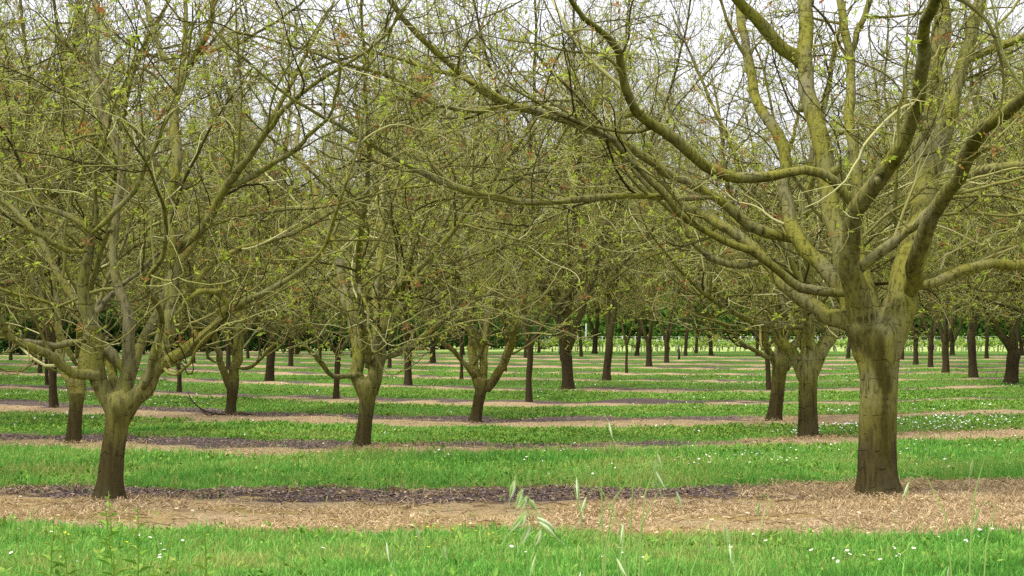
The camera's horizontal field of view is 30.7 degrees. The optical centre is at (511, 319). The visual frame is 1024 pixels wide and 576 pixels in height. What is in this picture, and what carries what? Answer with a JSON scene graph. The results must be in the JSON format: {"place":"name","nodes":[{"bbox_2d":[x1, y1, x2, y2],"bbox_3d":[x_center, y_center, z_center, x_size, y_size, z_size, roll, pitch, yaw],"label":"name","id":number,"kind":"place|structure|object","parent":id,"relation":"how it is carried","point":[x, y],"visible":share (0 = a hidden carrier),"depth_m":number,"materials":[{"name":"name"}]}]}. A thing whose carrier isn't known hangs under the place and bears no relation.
{"place":"outdoors","nodes":[
{"label":"outdoors","id":0,"kind":"place"},
{"bbox_2d":[3,324,1018,351],"bbox_3d":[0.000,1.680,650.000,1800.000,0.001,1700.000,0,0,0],"label":"field","id":1,"kind":"structure","parent":0,"point":[839,349],"depth_m":106.31,"materials":[{"name":"plant"}]},
{"bbox_2d":[0,294,571,353],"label":"thicket","id":2,"kind":"object","parent":1,"relation":"on","point":[253,343],"visible":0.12,"depth_m":100.44,"materials":[{"name":"green plant"}]},
{"bbox_2d":[0,147,1023,341],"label":"forest","id":3,"kind":"object","parent":1,"relation":"on","point":[681,334],"visible":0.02,"depth_m":144.12,"materials":[{"name":"green plant"}]},
{"bbox_2d":[0,351,1023,575],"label":"grass","id":4,"kind":"structure","parent":0,"point":[334,551],"depth_m":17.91,"materials":[{"name":"plant"}]},
{"bbox_2d":[0,351,1023,575],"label":"ground","id":5,"kind":"structure","parent":0,"point":[461,505],"depth_m":29.29,"materials":[{"name":"soil"}]},
{"bbox_2d":[0,5,36,94],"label":"walnut tree","id":6,"kind":"object","parent":5,"relation":"on","point":[7,18],"visible":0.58,"depth_m":25.81,"materials":[{"name":"green plant"}]},
{"bbox_2d":[0,216,96,359],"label":"walnut tree","id":7,"kind":"object","parent":5,"relation":"on","point":[10,354],"visible":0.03,"depth_m":73.63,"materials":[{"name":"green plant"}]},
{"bbox_2d":[36,516,63,575],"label":"leafy weed","id":8,"kind":"object","parent":5,"relation":"on","point":[54,548],"visible":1,"depth_m":5.41,"materials":[{"name":"green plant"}]},
{"bbox_2d":[3,104,99,364],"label":"walnut tree","id":9,"kind":"object","parent":5,"relation":"on","point":[33,337],"visible":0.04,"depth_m":66.59,"materials":[{"name":"green plant"}]},
{"bbox_2d":[0,40,113,315],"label":"walnut tree","id":10,"kind":"object","parent":5,"relation":"on","point":[41,187],"visible":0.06,"depth_m":42.16,"materials":[{"name":"green plant"}]},
{"bbox_2d":[0,0,119,176],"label":"walnut tree","id":11,"kind":"object","parent":5,"relation":"on","point":[31,33],"visible":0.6,"depth_m":17.53,"materials":[{"name":"green plant"}]},
{"bbox_2d":[0,0,121,384],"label":"walnut tree","id":12,"kind":"object","parent":5,"relation":"on","point":[46,370],"visible":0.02,"depth_m":45.48,"materials":[{"name":"green plant"}]},
{"bbox_2d":[50,524,79,575],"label":"leafy weed","id":13,"kind":"object","parent":5,"relation":"on","point":[67,556],"visible":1,"depth_m":5.41,"materials":[{"name":"green plant"}]},
{"bbox_2d":[0,51,145,322],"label":"walnut tree","id":14,"kind":"object","parent":5,"relation":"on","point":[49,290],"visible":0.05,"depth_m":57.21,"materials":[{"name":"green plant"}]},
{"bbox_2d":[16,47,162,372],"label":"walnut tree","id":15,"kind":"object","parent":5,"relation":"on","point":[40,369],"visible":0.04,"depth_m":56.53,"materials":[{"name":"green plant"}]},
{"bbox_2d":[0,0,199,312],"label":"walnut tree","id":16,"kind":"object","parent":5,"relation":"on","point":[71,103],"visible":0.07,"depth_m":47.65,"materials":[{"name":"green plant"}]},
{"bbox_2d":[0,0,210,407],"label":"walnut tree","id":17,"kind":"object","parent":5,"relation":"on","point":[53,394],"visible":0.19,"depth_m":34.06,"materials":[{"name":"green plant"}]},
{"bbox_2d":[97,507,130,575],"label":"leafy weed","id":18,"kind":"object","parent":5,"relation":"on","point":[112,550],"visible":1,"depth_m":4.59,"materials":[{"name":"green plant"}]},
{"bbox_2d":[100,491,129,575],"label":"leafy weed","id":19,"kind":"object","parent":5,"relation":"on","point":[118,547],"visible":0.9,"depth_m":5.21,"materials":[{"name":"green plant"}]},
{"bbox_2d":[0,0,238,307],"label":"walnut tree","id":20,"kind":"object","parent":5,"relation":"on","point":[74,45],"visible":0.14,"depth_m":36.65,"materials":[{"name":"green plant"}]},
{"bbox_2d":[52,94,207,326],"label":"walnut tree","id":21,"kind":"object","parent":5,"relation":"on","point":[108,258],"visible":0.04,"depth_m":62.62,"materials":[{"name":"green plant"}]},
{"bbox_2d":[102,255,166,354],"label":"walnut tree","id":22,"kind":"object","parent":5,"relation":"on","point":[146,319],"visible":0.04,"depth_m":86.02,"materials":[{"name":"green plant"}]},
{"bbox_2d":[121,505,152,575],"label":"leafy weed","id":23,"kind":"object","parent":5,"relation":"on","point":[139,567],"visible":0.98,"depth_m":5.56,"materials":[{"name":"green plant"}]},
{"bbox_2d":[0,0,285,330],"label":"walnut tree","id":24,"kind":"object","parent":5,"relation":"on","point":[4,286],"visible":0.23,"depth_m":29.78,"materials":[{"name":"green plant"}]},
{"bbox_2d":[92,169,193,337],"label":"walnut tree","id":25,"kind":"object","parent":5,"relation":"on","point":[109,324],"visible":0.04,"depth_m":83.44,"materials":[{"name":"green plant"}]},
{"bbox_2d":[31,108,257,343],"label":"walnut tree","id":26,"kind":"object","parent":5,"relation":"on","point":[140,324],"visible":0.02,"depth_m":73.65,"materials":[{"name":"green plant"}]},
{"bbox_2d":[0,0,289,442],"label":"walnut tree","id":27,"kind":"object","parent":5,"relation":"on","point":[76,389],"visible":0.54,"depth_m":23.71,"materials":[{"name":"green plant"}]},
{"bbox_2d":[147,538,176,575],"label":"leafy weed","id":28,"kind":"object","parent":5,"relation":"on","point":[166,555],"visible":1,"depth_m":4.20,"materials":[{"name":"green plant"}]},
{"bbox_2d":[49,0,308,391],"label":"walnut tree","id":29,"kind":"object","parent":5,"relation":"on","point":[179,382],"visible":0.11,"depth_m":40.47,"materials":[{"name":"green plant"}]},
{"bbox_2d":[131,61,268,362],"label":"walnut tree","id":30,"kind":"object","parent":5,"relation":"on","point":[189,333],"visible":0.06,"depth_m":68.90,"materials":[{"name":"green plant"}]},
{"bbox_2d":[190,533,214,575],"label":"leafy weed","id":31,"kind":"object","parent":5,"relation":"on","point":[209,573],"visible":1,"depth_m":4.55,"materials":[{"name":"green plant"}]},
{"bbox_2d":[3,23,406,414],"bbox_3d":[-5.286,-1.623,31.635,7.796,6.491,6.856,0,0,0],"label":"walnut tree","id":32,"kind":"object","parent":5,"relation":"on","point":[231,378],"visible":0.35,"depth_m":31.34,"materials":[{"name":"green plant"}]},
{"bbox_2d":[188,393,255,415],"bbox_3d":[-4.773,1.372,30.638,1.151,0.395,0.209,0,0,-21],"label":"fallen branch","id":33,"kind":"object","parent":5,"relation":"on","point":[212,413],"visible":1,"depth_m":30.64,"materials":[{"name":"brown wood"}]},
{"bbox_2d":[169,47,282,369],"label":"walnut tree","id":34,"kind":"object","parent":5,"relation":"on","point":[228,355],"visible":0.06,"depth_m":59.46,"materials":[{"name":"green plant"}]},
{"bbox_2d":[168,120,307,358],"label":"walnut tree","id":35,"kind":"object","parent":5,"relation":"on","point":[247,350],"visible":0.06,"depth_m":76.31,"materials":[{"name":"brown plant"}]},
{"bbox_2d":[181,106,309,355],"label":"walnut tree","id":36,"kind":"object","parent":5,"relation":"on","point":[259,342],"visible":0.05,"depth_m":82.31,"materials":[{"name":"green plant"}]},
{"bbox_2d":[174,0,355,380],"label":"walnut tree","id":37,"kind":"object","parent":5,"relation":"on","point":[270,364],"visible":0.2,"depth_m":49.39,"materials":[{"name":"green plant"}]},
{"bbox_2d":[240,120,317,352],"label":"walnut tree","id":38,"kind":"object","parent":5,"relation":"on","point":[298,198],"visible":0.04,"depth_m":90.45,"materials":[{"name":"green plant"}]},
{"bbox_2d":[191,39,369,365],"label":"walnut tree","id":39,"kind":"object","parent":5,"relation":"on","point":[290,357],"visible":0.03,"depth_m":65.62,"materials":[{"name":"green plant"}]},
{"bbox_2d":[0,0,570,502],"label":"walnut tree","id":40,"kind":"object","parent":5,"relation":"on","point":[122,398],"visible":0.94,"depth_m":15.96,"materials":[{"name":"green plant"}]},
{"bbox_2d":[208,135,379,359],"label":"walnut tree","id":41,"kind":"object","parent":5,"relation":"on","point":[319,342],"visible":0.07,"depth_m":73.65,"materials":[{"name":"brown plant"}]},
{"bbox_2d":[270,193,351,353],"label":"walnut tree","id":42,"kind":"object","parent":5,"relation":"on","point":[296,348],"visible":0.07,"depth_m":85.11,"materials":[{"name":"brown plant"}]},
{"bbox_2d":[114,4,560,398],"bbox_3d":[-3.182,-2.588,38.472,7.127,8.487,8.832,0,0,24],"label":"walnut tree","id":43,"kind":"object","parent":5,"relation":"on","point":[336,381],"visible":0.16,"depth_m":37.38,"materials":[{"name":"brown plant"}]},
{"bbox_2d":[307,145,409,357],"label":"walnut tree","id":44,"kind":"object","parent":5,"relation":"on","point":[344,265],"visible":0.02,"depth_m":80.48,"materials":[{"name":"brown plant"}]},
{"bbox_2d":[374,533,395,575],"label":"wild oat","id":45,"kind":"object","parent":5,"relation":"on","point":[387,550],"visible":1,"depth_m":2.94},
{"bbox_2d":[135,0,675,449],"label":"walnut tree","id":46,"kind":"object","parent":5,"relation":"on","point":[371,355],"visible":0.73,"depth_m":22.69,"materials":[{"name":"green plant"}]},
{"bbox_2d":[310,0,501,384],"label":"walnut tree","id":47,"kind":"object","parent":5,"relation":"on","point":[408,377],"visible":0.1,"depth_m":45.38,"materials":[{"name":"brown plant"}]},
{"bbox_2d":[312,61,503,367],"bbox_3d":[-3.226,-3.498,61.449,7.264,10.323,5.950,0,0,-39],"label":"walnut tree","id":48,"kind":"object","parent":5,"relation":"on","point":[389,364],"visible":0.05,"depth_m":62.05,"materials":[{"name":"brown plant"}]},
{"bbox_2d":[393,522,423,575],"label":"wild oat","id":49,"kind":"object","parent":5,"relation":"on","point":[417,533],"visible":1,"depth_m":3.09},
{"bbox_2d":[322,16,532,362],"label":"walnut tree","id":50,"kind":"object","parent":5,"relation":"on","point":[432,345],"visible":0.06,"depth_m":68.14,"materials":[{"name":"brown plant"}]},
{"bbox_2d":[373,193,552,338],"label":"walnut tree","id":51,"kind":"object","parent":5,"relation":"on","point":[481,326],"visible":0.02,"depth_m":82.35,"materials":[{"name":"brown plant"}]},
{"bbox_2d":[254,25,672,421],"bbox_3d":[-1.249,-1.559,29.948,5.333,6.439,8.324,0,0,-18],"label":"walnut tree","id":52,"kind":"object","parent":5,"relation":"on","point":[482,384],"visible":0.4,"depth_m":29.38,"materials":[{"name":"green plant"}]},
{"bbox_2d":[390,56,566,378],"bbox_3d":[-1.756,-2.903,50.864,6.730,9.171,5.430,0,0,40],"label":"walnut tree","id":53,"kind":"object","parent":5,"relation":"on","point":[461,355],"visible":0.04,"depth_m":50.44,"materials":[{"name":"brown plant"}]},
{"bbox_2d":[432,21,586,371],"bbox_3d":[0.277,-3.742,57.498,6.291,10.814,5.076,0,0,19],"label":"walnut tree","id":54,"kind":"object","parent":5,"relation":"on","point":[523,180],"visible":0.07,"depth_m":56.61,"materials":[{"name":"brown plant"}]},
{"bbox_2d":[0,405,1023,537],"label":"straw","id":55,"kind":"object","parent":5,"relation":"on","point":[1004,517],"visible":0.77,"depth_m":15.59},
{"bbox_2d":[0,384,1023,511],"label":"leaf litter","id":56,"kind":"object","parent":5,"relation":"on","point":[551,491],"visible":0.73,"depth_m":17.43,"materials":[{"name":"brown plant"}]},
{"bbox_2d":[499,475,570,575],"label":"wild oat","id":57,"kind":"object","parent":5,"relation":"on","point":[546,525],"visible":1,"depth_m":1.59,"materials":[{"name":"plant"}]},
{"bbox_2d":[507,193,598,353],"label":"walnut tree","id":58,"kind":"object","parent":5,"relation":"on","point":[551,304],"visible":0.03,"depth_m":87.30,"materials":[{"name":"brown plant"}]},
{"bbox_2d":[457,112,650,357],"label":"walnut tree","id":59,"kind":"object","parent":5,"relation":"on","point":[525,344],"visible":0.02,"depth_m":77.66,"materials":[{"name":"brown plant"}]},
{"bbox_2d":[84,0,1023,497],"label":"walnut tree","id":60,"kind":"object","parent":5,"relation":"on","point":[870,326],"visible":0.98,"depth_m":16.71,"materials":[{"name":"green plant"}]},
{"bbox_2d":[520,180,592,352],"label":"walnut tree","id":61,"kind":"object","parent":5,"relation":"on","point":[538,349],"visible":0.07,"depth_m":89.50,"materials":[{"name":"brown plant"}]},
{"bbox_2d":[487,87,633,360],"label":"walnut tree","id":62,"kind":"object","parent":5,"relation":"on","point":[562,271],"visible":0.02,"depth_m":72.60,"materials":[{"name":"brown plant"}]},
{"bbox_2d":[352,0,793,401],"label":"walnut tree","id":63,"kind":"object","parent":5,"relation":"on","point":[529,367],"visible":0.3,"depth_m":34.60,"materials":[{"name":"green plant"}]},
{"bbox_2d":[569,469,584,575],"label":"wild oat","id":64,"kind":"object","parent":5,"relation":"on","point":[577,497],"visible":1,"depth_m":2.98,"materials":[{"name":"plant"}]},
{"bbox_2d":[536,94,618,356],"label":"walnut tree","id":65,"kind":"object","parent":5,"relation":"on","point":[580,347],"visible":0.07,"depth_m":81.10,"materials":[{"name":"brown plant"}]},
{"bbox_2d":[445,0,717,389],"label":"walnut tree","id":66,"kind":"object","parent":5,"relation":"on","point":[567,369],"visible":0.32,"depth_m":42.32,"materials":[{"name":"green plant"}]},
{"bbox_2d":[543,149,639,353],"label":"walnut tree","id":67,"kind":"object","parent":5,"relation":"on","point":[595,338],"visible":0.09,"depth_m":87.36,"materials":[{"name":"brown plant"}]},
{"bbox_2d":[493,0,695,380],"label":"walnut tree","id":68,"kind":"object","parent":5,"relation":"on","point":[610,320],"visible":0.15,"depth_m":49.53,"materials":[{"name":"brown plant"}]},
{"bbox_2d":[574,488,626,575],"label":"wild oat","id":69,"kind":"object","parent":5,"relation":"on","point":[584,504],"visible":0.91,"depth_m":3.10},
{"bbox_2d":[593,506,616,575],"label":"wild oat","id":70,"kind":"object","parent":5,"relation":"on","point":[601,520],"visible":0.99,"depth_m":3.03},
{"bbox_2d":[593,414,619,569],"bbox_3d":[0.138,0.884,3.428,0.145,1.433,0.208,0,0,8],"label":"wild oat","id":71,"kind":"object","parent":5,"relation":"on","point":[610,428],"visible":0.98,"depth_m":3.38,"materials":[{"name":"plant"}]},
{"bbox_2d":[545,48,703,372],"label":"walnut tree","id":72,"kind":"object","parent":5,"relation":"on","point":[626,341],"visible":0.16,"depth_m":56.08,"materials":[{"name":"brown plant"}]},
{"bbox_2d":[619,514,643,575],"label":"wild oat","id":73,"kind":"object","parent":5,"relation":"on","point":[623,532],"visible":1,"depth_m":2.90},
{"bbox_2d":[583,219,682,355],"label":"walnut tree","id":74,"kind":"object","parent":5,"relation":"on","point":[638,342],"visible":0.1,"depth_m":83.30,"materials":[{"name":"brown plant"}]},
{"bbox_2d":[602,462,671,575],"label":"wild oat","id":75,"kind":"object","parent":5,"relation":"on","point":[618,562],"visible":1,"depth_m":2.87,"materials":[{"name":"plant"}]},
{"bbox_2d":[570,77,720,366],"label":"walnut tree","id":76,"kind":"object","parent":5,"relation":"on","point":[648,339],"visible":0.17,"depth_m":63.38,"materials":[{"name":"brown plant"}]},
{"bbox_2d":[638,451,658,575],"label":"wild oat","id":77,"kind":"object","parent":5,"relation":"on","point":[654,465],"visible":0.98,"depth_m":3.21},
{"bbox_2d":[628,445,669,575],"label":"wild oat","id":78,"kind":"object","parent":5,"relation":"on","point":[659,460],"visible":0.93,"depth_m":3.28,"materials":[{"name":"plant"}]},
{"bbox_2d":[634,483,690,575],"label":"wild oat","id":79,"kind":"object","parent":5,"relation":"on","point":[678,501],"visible":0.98,"depth_m":3.00,"materials":[{"name":"plant"}]},
{"bbox_2d":[598,87,733,362],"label":"walnut tree","id":80,"kind":"object","parent":5,"relation":"on","point":[666,337],"visible":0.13,"depth_m":69.06,"materials":[{"name":"brown plant"}]},
{"bbox_2d":[633,90,722,355],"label":"walnut tree","id":81,"kind":"object","parent":5,"relation":"on","point":[686,340],"visible":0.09,"depth_m":82.32,"materials":[{"name":"brown plant"}]},
{"bbox_2d":[674,517,735,575],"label":"wild oat","id":82,"kind":"object","parent":5,"relation":"on","point":[726,531],"visible":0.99,"depth_m":3.09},
{"bbox_2d":[668,99,749,352],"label":"walnut tree","id":83,"kind":"object","parent":5,"relation":"on","point":[696,343],"visible":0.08,"depth_m":88.81,"materials":[{"name":"brown plant"}]},
{"bbox_2d":[664,186,755,355],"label":"walnut tree","id":84,"kind":"object","parent":5,"relation":"on","point":[710,336],"visible":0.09,"depth_m":83.95,"materials":[{"name":"brown plant"}]},
{"bbox_2d":[536,23,957,389],"bbox_3d":[5.169,-2.793,42.608,8.553,8.899,6.902,0,0,-18],"label":"walnut tree","id":85,"kind":"object","parent":5,"relation":"on","point":[768,376],"visible":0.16,"depth_m":42.91,"materials":[{"name":"green plant"}]},
{"bbox_2d":[715,118,806,355],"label":"walnut tree","id":86,"kind":"object","parent":5,"relation":"on","point":[757,347],"visible":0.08,"depth_m":82.30,"materials":[{"name":"green plant"}]},
{"bbox_2d":[753,494,770,575],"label":"wild oat","id":87,"kind":"object","parent":5,"relation":"on","point":[758,508],"visible":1,"depth_m":3.02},
{"bbox_2d":[530,0,998,438],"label":"walnut tree","id":88,"kind":"object","parent":5,"relation":"on","point":[807,362],"visible":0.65,"depth_m":24.93,"materials":[{"name":"green plant"}]},
{"bbox_2d":[704,192,824,321],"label":"walnut tree","id":89,"kind":"object","parent":5,"relation":"on","point":[779,307],"visible":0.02,"depth_m":83.23,"materials":[{"name":"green plant"}]},
{"bbox_2d":[611,10,976,420],"bbox_3d":[4.728,-1.701,29.526,5.128,6.697,7.833,0,0,22],"label":"walnut tree","id":90,"kind":"object","parent":5,"relation":"on","point":[778,359],"visible":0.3,"depth_m":29.48,"materials":[{"name":"green plant"}]},
{"bbox_2d":[781,57,904,358],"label":"walnut tree","id":91,"kind":"object","parent":5,"relation":"on","point":[848,351],"visible":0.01,"depth_m":77.73,"materials":[{"name":"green plant"}]},
{"bbox_2d":[839,50,993,364],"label":"walnut tree","id":92,"kind":"object","parent":5,"relation":"on","point":[915,356],"visible":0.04,"depth_m":66.61,"materials":[{"name":"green plant"}]},
{"bbox_2d":[894,474,951,575],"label":"wild oat","id":93,"kind":"object","parent":5,"relation":"on","point":[949,570],"visible":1,"depth_m":3.12,"materials":[{"name":"plant"}]},
{"bbox_2d":[829,0,1023,372],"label":"walnut tree","id":94,"kind":"object","parent":5,"relation":"on","point":[945,334],"visible":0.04,"depth_m":55.88,"materials":[{"name":"green plant"}]},
{"bbox_2d":[830,17,1023,383],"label":"walnut tree","id":95,"kind":"object","parent":5,"relation":"on","point":[1013,357],"visible":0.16,"depth_m":46.45,"materials":[{"name":"green plant"}]},
{"bbox_2d":[858,33,999,366],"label":"walnut tree","id":96,"kind":"object","parent":5,"relation":"on","point":[930,336],"visible":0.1,"depth_m":62.06,"materials":[{"name":"green plant"}]},
{"bbox_2d":[842,0,1023,329],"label":"walnut tree","id":97,"kind":"object","parent":5,"relation":"on","point":[1015,307],"visible":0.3,"depth_m":37.47,"materials":[{"name":"green plant"}]},
{"bbox_2d":[880,64,1023,249],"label":"walnut tree","id":98,"kind":"object","parent":5,"relation":"on","point":[1019,172],"visible":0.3,"depth_m":31.98,"materials":[{"name":"green plant"}]},
{"bbox_2d":[914,236,998,355],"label":"walnut tree","id":99,"kind":"object","parent":5,"relation":"on","point":[952,346],"visible":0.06,"depth_m":83.93,"materials":[{"name":"green plant"}]},
{"bbox_2d":[937,101,1007,358],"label":"walnut tree","id":100,"kind":"object","parent":5,"relation":"on","point":[986,355],"visible":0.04,"depth_m":77.77,"materials":[{"name":"brown plant"}]},
{"bbox_2d":[963,452,984,575],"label":"wild oat","id":101,"kind":"object","parent":5,"relation":"on","point":[971,466],"visible":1,"depth_m":3.21,"materials":[{"name":"plant"}]},
{"bbox_2d":[925,1,1023,333],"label":"walnut tree","id":102,"kind":"object","parent":5,"relation":"on","point":[986,30],"visible":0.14,"depth_m":45.67,"materials":[{"name":"green plant"}]},
{"bbox_2d":[926,0,1023,377],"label":"walnut tree","id":103,"kind":"object","parent":5,"relation":"on","point":[972,361],"visible":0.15,"depth_m":51.73,"materials":[{"name":"green plant"}]},
{"bbox_2d":[968,501,994,575],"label":"wild oat","id":104,"kind":"object","parent":5,"relation":"on","point":[976,517],"visible":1,"depth_m":3.03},
{"bbox_2d":[986,6,1023,222],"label":"walnut tree","id":105,"kind":"object","parent":5,"relation":"on","point":[1015,122],"visible":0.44,"depth_m":25.51,"materials":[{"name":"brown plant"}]},
{"bbox_2d":[993,293,1023,355],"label":"walnut tree","id":106,"kind":"object","parent":5,"relation":"on","point":[1021,344],"visible":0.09,"depth_m":83.90,"materials":[{"name":"brown plant"}]},
{"bbox_2d":[0,0,1023,295],"label":"sky","id":107,"kind":"structure","parent":0,"point":[833,4],"materials":[{"name":"white"}]},
{"bbox_2d":[6,354,1020,439],"bbox_3d":[-0.175,1.540,66.098,30.944,0.090,84.652,0,0,0],"label":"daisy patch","id":108,"kind":"object","parent":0,"point":[745,404],"visible":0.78,"depth_m":29.36,"materials":[{"name":"white plant"}]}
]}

